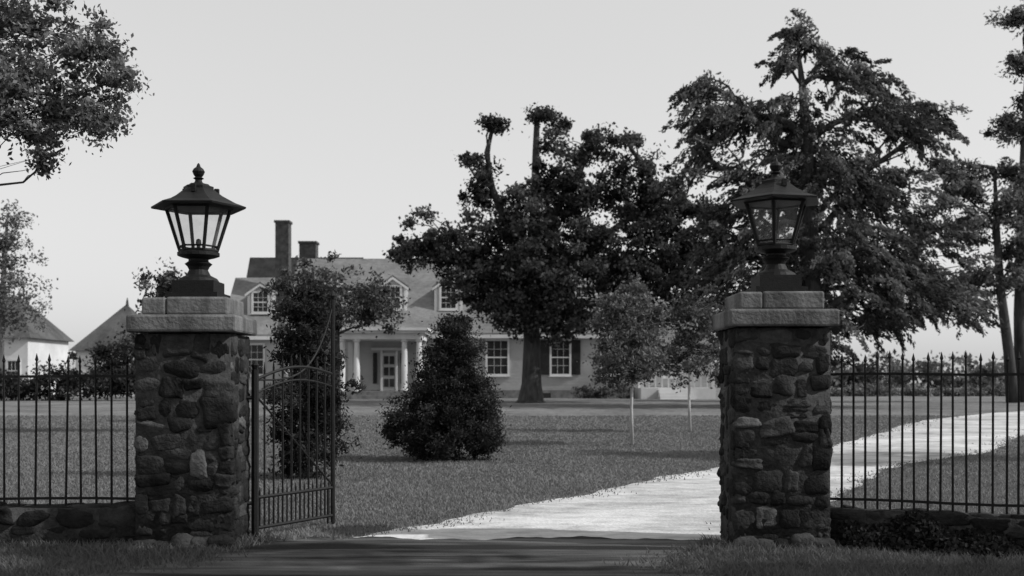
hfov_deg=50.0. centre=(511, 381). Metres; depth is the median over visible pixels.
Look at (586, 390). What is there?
foundation shrub
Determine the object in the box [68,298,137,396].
hip roof outbuilding
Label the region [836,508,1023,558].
ivy groundcover
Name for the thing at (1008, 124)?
pine tree
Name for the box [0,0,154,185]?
oak tree
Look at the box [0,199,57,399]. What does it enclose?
birch tree
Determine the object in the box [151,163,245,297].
gate lantern
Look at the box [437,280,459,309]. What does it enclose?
dormer walls
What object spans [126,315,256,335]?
cap slab
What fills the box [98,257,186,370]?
apple tree
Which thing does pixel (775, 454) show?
rubble shaft
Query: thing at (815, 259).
cedar tree
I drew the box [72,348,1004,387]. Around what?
distant trees
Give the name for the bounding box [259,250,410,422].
maple tree
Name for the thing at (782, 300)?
cap block
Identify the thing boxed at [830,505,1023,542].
rubble courses
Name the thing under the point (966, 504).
iron fence
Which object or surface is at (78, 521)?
rubble courses
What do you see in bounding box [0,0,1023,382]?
sky
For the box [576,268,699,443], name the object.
maple sapling
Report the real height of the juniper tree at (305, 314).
3.377 m
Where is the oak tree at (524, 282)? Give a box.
[382,101,740,402]
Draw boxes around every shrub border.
[0,351,135,400]
[830,379,1004,396]
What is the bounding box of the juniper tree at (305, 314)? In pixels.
[249,273,368,481]
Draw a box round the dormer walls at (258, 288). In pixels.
[250,286,275,314]
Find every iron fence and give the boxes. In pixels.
[0,353,135,505]
[830,351,1023,514]
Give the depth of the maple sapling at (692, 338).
29.86 m
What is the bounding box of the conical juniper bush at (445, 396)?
[367,306,511,461]
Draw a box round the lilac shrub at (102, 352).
[85,341,134,398]
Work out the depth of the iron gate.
10.88 m
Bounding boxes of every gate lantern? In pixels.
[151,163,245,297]
[732,158,818,291]
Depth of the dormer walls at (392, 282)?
69.10 m
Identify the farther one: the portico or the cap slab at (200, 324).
the portico
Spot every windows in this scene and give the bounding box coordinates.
[6,359,20,374]
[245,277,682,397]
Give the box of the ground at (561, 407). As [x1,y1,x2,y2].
[0,383,1023,575]
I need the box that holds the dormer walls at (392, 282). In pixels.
[382,279,407,309]
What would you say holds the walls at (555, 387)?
on the ground at (561, 407)
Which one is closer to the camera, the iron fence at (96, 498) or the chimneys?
the iron fence at (96, 498)
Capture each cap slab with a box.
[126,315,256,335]
[713,309,838,330]
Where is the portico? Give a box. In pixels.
[339,328,431,399]
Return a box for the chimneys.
[274,220,319,302]
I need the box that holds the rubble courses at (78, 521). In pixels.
[0,500,135,546]
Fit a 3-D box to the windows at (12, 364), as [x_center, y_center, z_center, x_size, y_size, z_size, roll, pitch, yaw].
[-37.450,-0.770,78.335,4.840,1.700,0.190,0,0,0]
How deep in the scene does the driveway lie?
13.44 m
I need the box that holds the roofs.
[230,257,712,350]
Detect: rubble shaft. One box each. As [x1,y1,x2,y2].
[132,332,250,550]
[716,327,834,550]
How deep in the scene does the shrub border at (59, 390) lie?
59.34 m
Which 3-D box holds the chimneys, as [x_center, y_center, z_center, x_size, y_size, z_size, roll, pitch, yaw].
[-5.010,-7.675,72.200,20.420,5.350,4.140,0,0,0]
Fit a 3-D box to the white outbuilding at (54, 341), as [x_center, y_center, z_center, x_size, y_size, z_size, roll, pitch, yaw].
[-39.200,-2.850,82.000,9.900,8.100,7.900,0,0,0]
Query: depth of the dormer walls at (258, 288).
69.40 m
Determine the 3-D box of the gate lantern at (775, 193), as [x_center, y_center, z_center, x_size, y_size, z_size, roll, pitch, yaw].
[2.440,-1.445,10.150,0.859,1.260,0.840,0,0,0]
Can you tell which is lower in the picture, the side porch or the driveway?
the driveway
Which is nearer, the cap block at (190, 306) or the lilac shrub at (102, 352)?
the cap block at (190, 306)
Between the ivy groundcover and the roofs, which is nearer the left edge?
the roofs
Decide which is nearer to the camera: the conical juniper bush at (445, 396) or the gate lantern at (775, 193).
the gate lantern at (775, 193)
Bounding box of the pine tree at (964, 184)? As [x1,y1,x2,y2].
[905,151,1023,402]
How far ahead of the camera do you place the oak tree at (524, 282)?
54.17 m
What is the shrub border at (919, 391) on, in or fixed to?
on the ground at (561, 407)
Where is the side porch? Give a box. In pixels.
[635,351,715,398]
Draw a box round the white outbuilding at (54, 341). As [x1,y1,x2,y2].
[4,290,73,395]
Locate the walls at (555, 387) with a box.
[249,338,710,397]
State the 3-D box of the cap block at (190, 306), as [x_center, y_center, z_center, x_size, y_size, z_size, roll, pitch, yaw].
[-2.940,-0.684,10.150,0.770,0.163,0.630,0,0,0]
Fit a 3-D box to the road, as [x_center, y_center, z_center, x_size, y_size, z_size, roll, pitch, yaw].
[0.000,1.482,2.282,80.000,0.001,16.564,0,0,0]
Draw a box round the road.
[87,536,714,575]
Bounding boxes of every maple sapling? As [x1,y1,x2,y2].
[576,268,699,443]
[644,282,725,430]
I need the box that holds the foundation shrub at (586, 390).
[463,379,634,398]
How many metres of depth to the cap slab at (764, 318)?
9.73 m
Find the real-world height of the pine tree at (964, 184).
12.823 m
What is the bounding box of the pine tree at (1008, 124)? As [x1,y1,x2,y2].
[979,0,1023,401]
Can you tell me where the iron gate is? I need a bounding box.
[246,290,335,536]
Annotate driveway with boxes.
[362,411,1023,542]
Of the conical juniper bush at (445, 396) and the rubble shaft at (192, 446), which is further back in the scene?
the conical juniper bush at (445, 396)
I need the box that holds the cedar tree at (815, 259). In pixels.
[658,8,1007,372]
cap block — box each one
[142,297,243,316]
[726,291,823,310]

